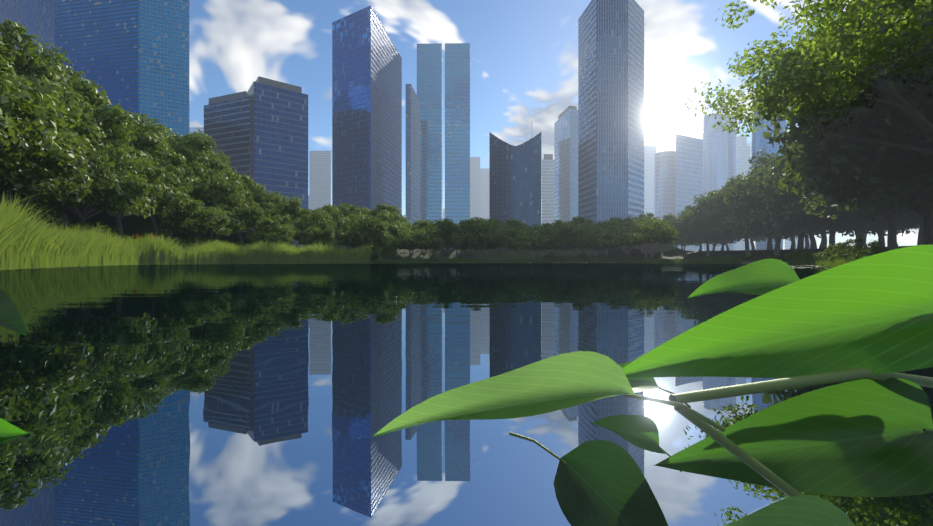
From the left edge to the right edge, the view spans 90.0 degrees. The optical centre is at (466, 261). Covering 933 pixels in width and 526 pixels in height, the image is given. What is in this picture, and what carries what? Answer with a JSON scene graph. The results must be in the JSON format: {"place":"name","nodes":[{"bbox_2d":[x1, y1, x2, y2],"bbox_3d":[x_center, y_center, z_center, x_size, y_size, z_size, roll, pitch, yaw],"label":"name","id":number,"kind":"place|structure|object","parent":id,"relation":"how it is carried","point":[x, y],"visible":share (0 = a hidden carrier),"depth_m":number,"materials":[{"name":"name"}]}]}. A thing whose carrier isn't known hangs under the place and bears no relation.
{"place":"outdoors","nodes":[
{"label":"outdoors","id":0,"kind":"place"},
{"bbox_2d":[0,263,932,525],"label":"lake water","id":1,"kind":"structure","parent":0,"point":[217,395],"depth_m":1.85,"materials":[{"name":"liquid"}]},
{"bbox_2d":[0,188,372,269],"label":"reeds","id":2,"kind":"object","parent":1,"relation":"in","point":[25,243],"visible":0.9,"depth_m":57.88,"materials":[{"name":"plant"}]},
{"bbox_2d":[370,257,740,263],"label":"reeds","id":3,"kind":"object","parent":1,"relation":"in","point":[728,260],"visible":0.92,"depth_m":115.56,"materials":[{"name":"plant"}]},
{"bbox_2d":[729,255,866,266],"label":"reeds","id":4,"kind":"object","parent":1,"relation":"in","point":[834,263],"visible":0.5,"depth_m":49.22,"materials":[{"name":"plant"}]},
{"bbox_2d":[23,204,916,261],"bbox_3d":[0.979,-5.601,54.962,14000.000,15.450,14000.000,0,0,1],"label":"ground","id":5,"kind":"structure","parent":0,"point":[132,224],"depth_m":116.73,"materials":[{"name":"plant"}]},
{"bbox_2d":[0,40,69,155],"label":"tree","id":6,"kind":"object","parent":5,"relation":"on","point":[13,114],"visible":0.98,"depth_m":39.94,"materials":[{"name":"green plant"}]},
{"bbox_2d":[0,18,69,100],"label":"tree","id":7,"kind":"object","parent":5,"relation":"on","point":[12,34],"visible":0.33,"depth_m":66.88,"materials":[{"name":"green plant"}]},
{"bbox_2d":[5,42,75,122],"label":"tree","id":8,"kind":"object","parent":5,"relation":"on","point":[50,58],"visible":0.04,"depth_m":74.10,"materials":[{"name":"green plant"}]},
{"bbox_2d":[0,58,81,136],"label":"tree","id":9,"kind":"object","parent":5,"relation":"on","point":[6,72],"visible":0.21,"depth_m":49.45,"materials":[{"name":"green plant"}]},
{"bbox_2d":[0,125,93,211],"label":"tree","id":10,"kind":"object","parent":5,"relation":"on","point":[24,178],"visible":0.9,"depth_m":45.83,"materials":[{"name":"green plant"}]},
{"bbox_2d":[12,127,101,201],"bbox_3d":[-54.614,-9.591,54.811,16.710,18.691,18.280,0,0,-21],"label":"tree","id":11,"kind":"object","parent":5,"relation":"on","point":[80,140],"visible":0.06,"depth_m":56.64,"materials":[{"name":"green plant"}]},
{"bbox_2d":[15,96,107,212],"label":"tree","id":12,"kind":"object","parent":5,"relation":"on","point":[89,131],"visible":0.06,"depth_m":69.86,"materials":[{"name":"green plant"}]},
{"bbox_2d":[35,209,96,233],"bbox_3d":[-51.028,-2.598,57.353,7.084,7.498,8.380,0,0,34],"label":"tree","id":13,"kind":"object","parent":5,"relation":"on","point":[49,216],"depth_m":56.82,"materials":[{"name":"green plant"}]},
{"bbox_2d":[17,69,144,145],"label":"tree","id":14,"kind":"object","parent":5,"relation":"on","point":[138,125],"depth_m":84.83,"materials":[{"name":"green plant"}]},
{"bbox_2d":[55,65,110,111],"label":"tree","id":15,"kind":"object","parent":5,"relation":"on","point":[91,92],"visible":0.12,"depth_m":87.46,"materials":[{"name":"green plant"}]},
{"bbox_2d":[19,161,149,222],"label":"tree","id":16,"kind":"object","parent":5,"relation":"on","point":[70,215],"depth_m":71.90,"materials":[{"name":"green plant"}]},
{"bbox_2d":[20,145,156,228],"bbox_3d":[-51.874,-7.780,63.931,13.810,17.099,15.171,0,0,33],"label":"tree","id":17,"kind":"object","parent":5,"relation":"on","point":[119,192],"visible":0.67,"depth_m":63.68,"materials":[{"name":"green plant"}]},
{"bbox_2d":[0,0,188,138],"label":"tower","id":18,"kind":"structure","parent":5,"relation":"on","point":[133,55],"depth_m":248.86,"materials":[{"name":"blue"}]},
{"bbox_2d":[55,86,136,225],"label":"tree","id":19,"kind":"object","parent":5,"relation":"on","point":[116,120],"visible":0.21,"depth_m":77.36,"materials":[{"name":"green plant"}]},
{"bbox_2d":[95,145,191,239],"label":"tree","id":20,"kind":"object","parent":5,"relation":"on","point":[161,194],"visible":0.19,"depth_m":78.36,"materials":[{"name":"green plant"}]},
{"bbox_2d":[127,112,175,167],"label":"tree","id":21,"kind":"object","parent":5,"relation":"on","point":[152,143],"visible":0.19,"depth_m":90.37,"materials":[{"name":"green plant"}]},
{"bbox_2d":[138,151,192,238],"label":"tree","id":22,"kind":"object","parent":5,"relation":"on","point":[171,180],"visible":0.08,"depth_m":85.56,"materials":[{"name":"green plant"}]},
{"bbox_2d":[155,148,213,234],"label":"tree","id":23,"kind":"object","parent":5,"relation":"on","point":[179,163],"visible":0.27,"depth_m":92.97,"materials":[{"name":"green plant"}]},
{"bbox_2d":[149,126,231,171],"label":"tree","id":24,"kind":"object","parent":5,"relation":"on","point":[187,148],"visible":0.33,"depth_m":105.67,"materials":[{"name":"green plant"}]},
{"bbox_2d":[159,198,231,243],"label":"tree","id":25,"kind":"object","parent":5,"relation":"on","point":[185,220],"visible":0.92,"depth_m":85.05,"materials":[{"name":"green plant"}]},
{"bbox_2d":[185,145,235,175],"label":"tree","id":26,"kind":"object","parent":5,"relation":"on","point":[219,161],"visible":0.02,"depth_m":110.31,"materials":[{"name":"green plant"}]},
{"bbox_2d":[185,167,245,237],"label":"tree","id":27,"kind":"object","parent":5,"relation":"on","point":[214,179],"visible":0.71,"depth_m":98.11,"materials":[{"name":"green plant"}]},
{"bbox_2d":[194,203,249,240],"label":"tree","id":28,"kind":"object","parent":5,"relation":"on","point":[238,226],"visible":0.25,"depth_m":95.12,"materials":[{"name":"green plant"}]},
{"bbox_2d":[204,97,250,232],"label":"tower","id":29,"kind":"structure","parent":5,"relation":"on","point":[227,126],"depth_m":308.64,"materials":[{"name":"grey glass"}]},
{"bbox_2d":[208,91,248,104],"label":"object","id":30,"kind":"object","parent":29,"relation":"on","point":[229,97],"visible":0.32,"depth_m":314.08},
{"bbox_2d":[212,169,257,204],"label":"tree","id":31,"kind":"object","parent":5,"relation":"on","point":[246,183],"visible":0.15,"depth_m":109.28,"materials":[{"name":"green plant"}]},
{"bbox_2d":[207,193,270,246],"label":"tree","id":32,"kind":"object","parent":5,"relation":"on","point":[249,211],"visible":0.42,"depth_m":98.79,"materials":[{"name":"green plant"}]},
{"bbox_2d":[244,201,291,230],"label":"tree","id":33,"kind":"object","parent":5,"relation":"on","point":[273,209],"visible":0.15,"depth_m":108.56,"materials":[{"name":"green plant"}]},
{"bbox_2d":[245,218,295,243],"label":"tree","id":34,"kind":"object","parent":5,"relation":"on","point":[265,233],"visible":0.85,"depth_m":96.31,"materials":[{"name":"green plant"}]},
{"bbox_2d":[251,183,301,215],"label":"tree","id":35,"kind":"object","parent":5,"relation":"on","point":[265,197],"visible":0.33,"depth_m":113.84,"materials":[{"name":"green plant"}]},
{"bbox_2d":[247,81,307,247],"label":"tower","id":36,"kind":"structure","parent":5,"relation":"on","point":[279,140],"depth_m":314.21,"materials":[{"name":"blue glass"}]},
{"bbox_2d":[255,76,301,92],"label":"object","id":37,"kind":"object","parent":36,"relation":"on","point":[267,81],"visible":0.28,"depth_m":318.77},
{"bbox_2d":[263,215,306,244],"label":"tree","id":38,"kind":"object","parent":5,"relation":"on","point":[295,224],"visible":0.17,"depth_m":106.16,"materials":[{"name":"green plant"}]},
{"bbox_2d":[281,197,329,247],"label":"tree","id":39,"kind":"object","parent":5,"relation":"on","point":[293,211],"visible":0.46,"depth_m":114.33,"materials":[{"name":"green plant"}]},
{"bbox_2d":[298,224,336,246],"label":"tree","id":40,"kind":"object","parent":5,"relation":"on","point":[326,234],"visible":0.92,"depth_m":105.73,"materials":[{"name":"green plant"}]},
{"bbox_2d":[297,208,341,238],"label":"tree","id":41,"kind":"object","parent":5,"relation":"on","point":[318,220],"visible":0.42,"depth_m":111.76,"materials":[{"name":"green plant"}]},
{"bbox_2d":[309,151,330,246],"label":"tower","id":42,"kind":"structure","parent":5,"relation":"on","point":[319,179],"depth_m":603.73,"materials":[{"name":"grey"}]},
{"bbox_2d":[330,209,366,242],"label":"tree","id":43,"kind":"object","parent":5,"relation":"on","point":[341,220],"visible":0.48,"depth_m":120.59,"materials":[{"name":"green plant"}]},
{"bbox_2d":[328,203,370,248],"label":"tree","id":44,"kind":"object","parent":5,"relation":"on","point":[345,209],"visible":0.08,"depth_m":127.99,"materials":[{"name":"green plant"}]},
{"bbox_2d":[350,223,381,258],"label":"tree","id":45,"kind":"object","parent":5,"relation":"on","point":[374,239],"visible":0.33,"depth_m":111.15,"materials":[{"name":"green plant"}]},
{"bbox_2d":[332,5,401,249],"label":"tower","id":46,"kind":"structure","parent":5,"relation":"on","point":[366,115],"depth_m":346.84,"materials":[{"name":"blue glass"}]},
{"bbox_2d":[337,214,396,246],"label":"tree","id":47,"kind":"object","parent":5,"relation":"on","point":[379,228],"visible":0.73,"depth_m":110.44,"materials":[{"name":"green plant"}]},
{"bbox_2d":[364,242,381,258],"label":"tree","id":48,"kind":"object","parent":5,"relation":"on","point":[376,252],"visible":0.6,"depth_m":107.56,"materials":[{"name":"green plant"}]},
{"bbox_2d":[361,208,393,224],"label":"tree","id":49,"kind":"object","parent":5,"relation":"on","point":[383,216],"visible":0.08,"depth_m":126.19,"materials":[{"name":"green plant"}]},
{"bbox_2d":[367,203,403,223],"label":"tree","id":50,"kind":"object","parent":5,"relation":"on","point":[381,208],"visible":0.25,"depth_m":131.38,"materials":[{"name":"green plant"}]},
{"bbox_2d":[376,223,418,258],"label":"tree","id":51,"kind":"object","parent":5,"relation":"on","point":[406,238],"visible":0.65,"depth_m":113.38,"materials":[{"name":"green plant"}]},
{"bbox_2d":[406,84,419,225],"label":"tower","id":52,"kind":"structure","parent":5,"relation":"on","point":[412,157],"depth_m":387.80,"materials":[{"name":"blue glass"}]},
{"bbox_2d":[396,228,448,257],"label":"tree","id":53,"kind":"object","parent":5,"relation":"on","point":[421,242],"visible":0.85,"depth_m":115.36,"materials":[{"name":"green plant"}]},
{"bbox_2d":[417,43,442,247],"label":"tower","id":54,"kind":"structure","parent":5,"relation":"on","point":[430,77],"depth_m":450.72,"materials":[{"name":"blue glass"}]},
{"bbox_2d":[432,229,464,259],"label":"tree","id":55,"kind":"object","parent":5,"relation":"on","point":[450,244],"visible":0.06,"depth_m":122.16,"materials":[{"name":"green plant"}]},
{"bbox_2d":[419,218,480,258],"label":"tree","id":56,"kind":"object","parent":5,"relation":"on","point":[446,227],"visible":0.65,"depth_m":118.12,"materials":[{"name":"green plant"}]},
{"bbox_2d":[445,43,469,248],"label":"tower","id":57,"kind":"structure","parent":5,"relation":"on","point":[457,132],"depth_m":450.22,"materials":[{"name":"blue glass"}]},
{"bbox_2d":[470,157,479,219],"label":"tower","id":58,"kind":"structure","parent":5,"relation":"on","point":[474,187],"depth_m":649.88,"materials":[{"name":"grey"}]},
{"bbox_2d":[456,240,498,258],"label":"tree","id":59,"kind":"object","parent":5,"relation":"on","point":[480,246],"visible":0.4,"depth_m":126.55,"materials":[{"name":"green plant"}]},
{"bbox_2d":[459,217,507,259],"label":"tree","id":60,"kind":"object","parent":5,"relation":"on","point":[487,234],"visible":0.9,"depth_m":120.68,"materials":[{"name":"green plant"}]},
{"bbox_2d":[480,168,488,219],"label":"tower","id":61,"kind":"structure","parent":5,"relation":"on","point":[484,193],"depth_m":689.59,"materials":[{"name":"grey"}]},
{"bbox_2d":[490,226,524,259],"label":"tree","id":62,"kind":"object","parent":5,"relation":"on","point":[510,232],"visible":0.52,"depth_m":125.81,"materials":[{"name":"green plant"}]},
{"bbox_2d":[489,132,540,248],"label":"tower","id":63,"kind":"structure","parent":5,"relation":"on","point":[514,182],"depth_m":423.19,"materials":[{"name":"blue glass"}]},
{"bbox_2d":[498,231,553,258],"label":"tree","id":64,"kind":"object","parent":5,"relation":"on","point":[531,241],"visible":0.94,"depth_m":120.73,"materials":[{"name":"green plant"}]},
{"bbox_2d":[512,224,549,257],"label":"tree","id":65,"kind":"object","parent":5,"relation":"on","point":[535,228],"visible":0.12,"depth_m":129.81,"materials":[{"name":"green plant"}]},
{"bbox_2d":[542,159,553,223],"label":"tower","id":66,"kind":"structure","parent":5,"relation":"on","point":[548,190],"depth_m":518.34,"materials":[{"name":"grey"}]},
{"bbox_2d":[534,219,577,259],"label":"tree","id":67,"kind":"object","parent":5,"relation":"on","point":[554,233],"visible":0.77,"depth_m":123.07,"materials":[{"name":"green plant"}]},
{"bbox_2d":[554,109,577,248],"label":"tower","id":68,"kind":"structure","parent":5,"relation":"on","point":[566,167],"depth_m":407.15,"materials":[{"name":"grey glass"}]},
{"bbox_2d":[565,216,593,227],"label":"tree","id":69,"kind":"object","parent":5,"relation":"on","point":[579,220],"visible":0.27,"depth_m":142.63,"materials":[{"name":"green plant"}]},
{"bbox_2d":[553,222,606,254],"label":"tree","id":70,"kind":"object","parent":5,"relation":"on","point":[580,231],"visible":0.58,"depth_m":122.94,"materials":[{"name":"green plant"}]},
{"bbox_2d":[568,228,626,258],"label":"tree","id":71,"kind":"object","parent":5,"relation":"on","point":[600,243],"visible":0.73,"depth_m":121.00,"materials":[{"name":"green plant"}]},
{"bbox_2d":[578,0,643,223],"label":"tower","id":72,"kind":"structure","parent":5,"relation":"on","point":[610,109],"depth_m":298.71,"materials":[{"name":"grey"}]},
{"bbox_2d":[596,220,628,255],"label":"tree","id":73,"kind":"object","parent":5,"relation":"on","point":[607,224],"visible":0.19,"depth_m":135.25,"materials":[{"name":"green plant"}]},
{"bbox_2d":[606,222,646,258],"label":"tree","id":74,"kind":"object","parent":5,"relation":"on","point":[620,228],"visible":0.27,"depth_m":123.25,"materials":[{"name":"green plant"}]},
{"bbox_2d":[620,217,676,258],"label":"tree","id":75,"kind":"object","parent":5,"relation":"on","point":[659,232],"visible":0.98,"depth_m":115.64,"materials":[{"name":"green plant"}]},
{"bbox_2d":[644,145,656,215],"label":"tower","id":76,"kind":"structure","parent":5,"relation":"on","point":[650,151],"depth_m":555.89,"materials":[{"name":"grey"}]},
{"bbox_2d":[633,227,678,257],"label":"tree","id":77,"kind":"object","parent":5,"relation":"on","point":[656,247],"visible":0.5,"depth_m":120.91,"materials":[{"name":"green plant"}]},
{"bbox_2d":[654,151,675,246],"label":"tower","id":78,"kind":"structure","parent":5,"relation":"on","point":[665,183],"depth_m":418.36,"materials":[{"name":"grey"}]},
{"bbox_2d":[676,134,702,250],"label":"tower","id":79,"kind":"structure","parent":5,"relation":"on","point":[689,168],"depth_m":405.42,"materials":[{"name":"grey"}]},
{"bbox_2d":[670,194,739,255],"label":"tree","id":80,"kind":"object","parent":5,"relation":"on","point":[688,226],"visible":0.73,"depth_m":115.05,"materials":[{"name":"green plant"}]},
{"bbox_2d":[703,114,736,250],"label":"tower","id":81,"kind":"structure","parent":5,"relation":"on","point":[719,156],"depth_m":512.67,"materials":[{"name":"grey glass"}]},
{"bbox_2d":[737,146,749,157],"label":"tower","id":82,"kind":"structure","parent":5,"relation":"on","point":[743,151],"depth_m":559.70,"materials":[{"name":"blue glass"}]},
{"bbox_2d":[737,170,750,249],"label":"tower","id":83,"kind":"structure","parent":5,"relation":"on","point":[741,244],"depth_m":553.79,"materials":[{"name":"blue glass"}]},
{"bbox_2d":[737,158,751,169],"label":"tower","id":84,"kind":"structure","parent":5,"relation":"on","point":[743,164],"depth_m":556.73,"materials":[{"name":"blue glass"}]},
{"bbox_2d":[697,175,795,255],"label":"tree","id":85,"kind":"object","parent":5,"relation":"on","point":[721,207],"visible":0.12,"depth_m":110.16,"materials":[{"name":"green plant"}]},
{"bbox_2d":[751,101,787,249],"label":"tower","id":86,"kind":"structure","parent":5,"relation":"on","point":[759,142],"depth_m":479.91,"materials":[{"name":"blue glass"}]},
{"bbox_2d":[719,149,827,255],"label":"tree","id":87,"kind":"object","parent":5,"relation":"on","point":[730,195],"visible":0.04,"depth_m":100.15,"materials":[{"name":"green plant"}]},
{"bbox_2d":[726,140,877,250],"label":"tree","id":88,"kind":"object","parent":5,"relation":"on","point":[759,214],"visible":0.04,"depth_m":91.74,"materials":[{"name":"green plant"}]},
{"bbox_2d":[683,0,932,188],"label":"tree","id":89,"kind":"object","parent":5,"relation":"on","point":[797,78],"visible":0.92,"depth_m":29.96,"materials":[{"name":"green plant"}]},
{"bbox_2d":[756,166,916,248],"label":"tree","id":90,"kind":"object","parent":5,"relation":"on","point":[845,220],"visible":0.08,"depth_m":81.42,"materials":[{"name":"green plant"}]},
{"bbox_2d":[763,0,932,205],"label":"tree","id":91,"kind":"object","parent":5,"relation":"on","point":[813,157],"visible":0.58,"depth_m":37.65,"materials":[{"name":"green plant"}]},
{"bbox_2d":[826,247,870,261],"bbox_3d":[33.218,-0.217,40.312,3.270,2.064,3.315,0,0,-38],"label":"bush","id":92,"kind":"object","parent":5,"relation":"on","point":[845,256],"visible":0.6,"depth_m":40.40,"materials":[{"name":"green plant"}]},
{"bbox_2d":[823,245,877,260],"bbox_3d":[35.511,-0.368,43.614,4.198,2.398,4.140,0,0,13],"label":"bush","id":93,"kind":"object","parent":5,"relation":"on","point":[845,247],"visible":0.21,"depth_m":43.70,"materials":[{"name":"green plant"}]},
{"bbox_2d":[822,238,883,255],"bbox_3d":[40.037,-0.875,48.212,4.647,3.095,4.712,0,0,-3],"label":"bush","id":94,"kind":"object","parent":5,"relation":"on","point":[873,245],"visible":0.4,"depth_m":47.85,"materials":[{"name":"green plant"}]},
{"bbox_2d":[784,178,931,250],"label":"tree","id":95,"kind":"object","parent":5,"relation":"on","point":[892,244],"depth_m":71.11,"materials":[{"name":"green plant"}]},
{"bbox_2d":[785,134,932,209],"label":"tree","id":96,"kind":"object","parent":5,"relation":"on","point":[885,170],"visible":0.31,"depth_m":39.33,"materials":[{"name":"green plant"}]},
{"bbox_2d":[799,178,932,244],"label":"tree","id":97,"kind":"object","parent":5,"relation":"on","point":[918,203],"visible":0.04,"depth_m":51.13,"materials":[{"name":"green plant"}]},
{"bbox_2d":[189,0,918,249],"label":"sky","id":98,"kind":"structure","parent":0,"point":[524,53],"materials":[{"name":"blue"}]},
{"bbox_2d":[668,367,932,403],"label":"plant stem","id":99,"kind":"object","parent":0,"point":[843,375],"visible":1,"depth_m":0.21,"materials":[{"name":"green"}]},
{"bbox_2d":[373,351,724,436],"bbox_3d":[0.037,0.049,0.157,0.134,0.035,0.020,0,0,-14],"label":"leaf","id":100,"kind":"object","parent":99,"relation":"attached to","point":[559,382],"visible":1,"depth_m":0.16,"materials":[{"name":"green plant"}]},
{"bbox_2d":[687,259,799,298],"bbox_3d":[0.238,0.019,0.352,0.146,0.043,0.033,0,0,-9],"label":"leaf","id":101,"kind":"object","parent":99,"relation":"attached to","point":[762,277],"visible":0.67,"depth_m":0.36,"materials":[{"name":"green plant"}]},
{"bbox_2d":[622,245,932,377],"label":"leaf","id":102,"kind":"object","parent":99,"relation":"attached to","point":[874,313],"visible":0.98,"depth_m":0.26,"materials":[{"name":"green plant"}]},
{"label":"foreground plant stem","id":103,"kind":"object","parent":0,"visible":0},
{"bbox_2d":[0,289,27,337],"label":"leaf","id":104,"kind":"object","parent":103,"relation":"attached to","point":[11,318],"visible":1,"depth_m":0.50,"materials":[{"name":"green plant"}]},
{"bbox_2d":[0,418,31,442],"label":"leaf","id":105,"kind":"object","parent":103,"relation":"attached to","point":[9,431],"visible":1,"depth_m":0.26,"materials":[{"name":"green plant"}]},
{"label":"foreground plant leaf","id":106,"kind":"object","parent":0,"visible":0},
{"bbox_2d":[674,406,802,496],"bbox_3d":[0.220,0.169,0.249,0.289,0.220,0.007,0,0,-23],"label":"plant stem","id":107,"kind":"object","parent":106,"relation":"attached to","point":[762,470],"visible":0.83,"depth_m":0.21,"materials":[{"name":"green"}]},
{"bbox_2d":[509,432,667,525],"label":"leaf","id":108,"kind":"object","parent":107,"relation":"attached to","point":[599,482],"visible":1,"depth_m":0.20,"materials":[{"name":"green plant"}]},
{"bbox_2d":[591,415,681,471],"bbox_3d":[0.100,0.105,0.259,0.064,0.039,0.017,0,0,-18],"label":"leaf","id":109,"kind":"object","parent":107,"relation":"attached to","point":[640,431],"visible":0.98,"depth_m":0.26,"materials":[{"name":"green plant"}]},
{"bbox_2d":[619,362,690,407],"bbox_3d":[0.106,0.081,0.287,0.097,0.033,0.024,0,0,-17],"label":"plant leaf","id":110,"kind":"object","parent":107,"relation":"attached to","point":[641,384],"visible":0.35,"depth_m":0.29,"materials":[{"name":"green plant"}]},
{"bbox_2d":[724,495,854,525],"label":"leaf","id":111,"kind":"object","parent":107,"relation":"attached to","point":[805,510],"visible":1,"depth_m":0.17,"materials":[{"name":"green plant"}]},
{"bbox_2d":[653,377,932,496],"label":"leaf","id":112,"kind":"object","parent":107,"relation":"attached to","point":[865,438],"visible":0.96,"depth_m":0.24,"materials":[{"name":"green plant"}]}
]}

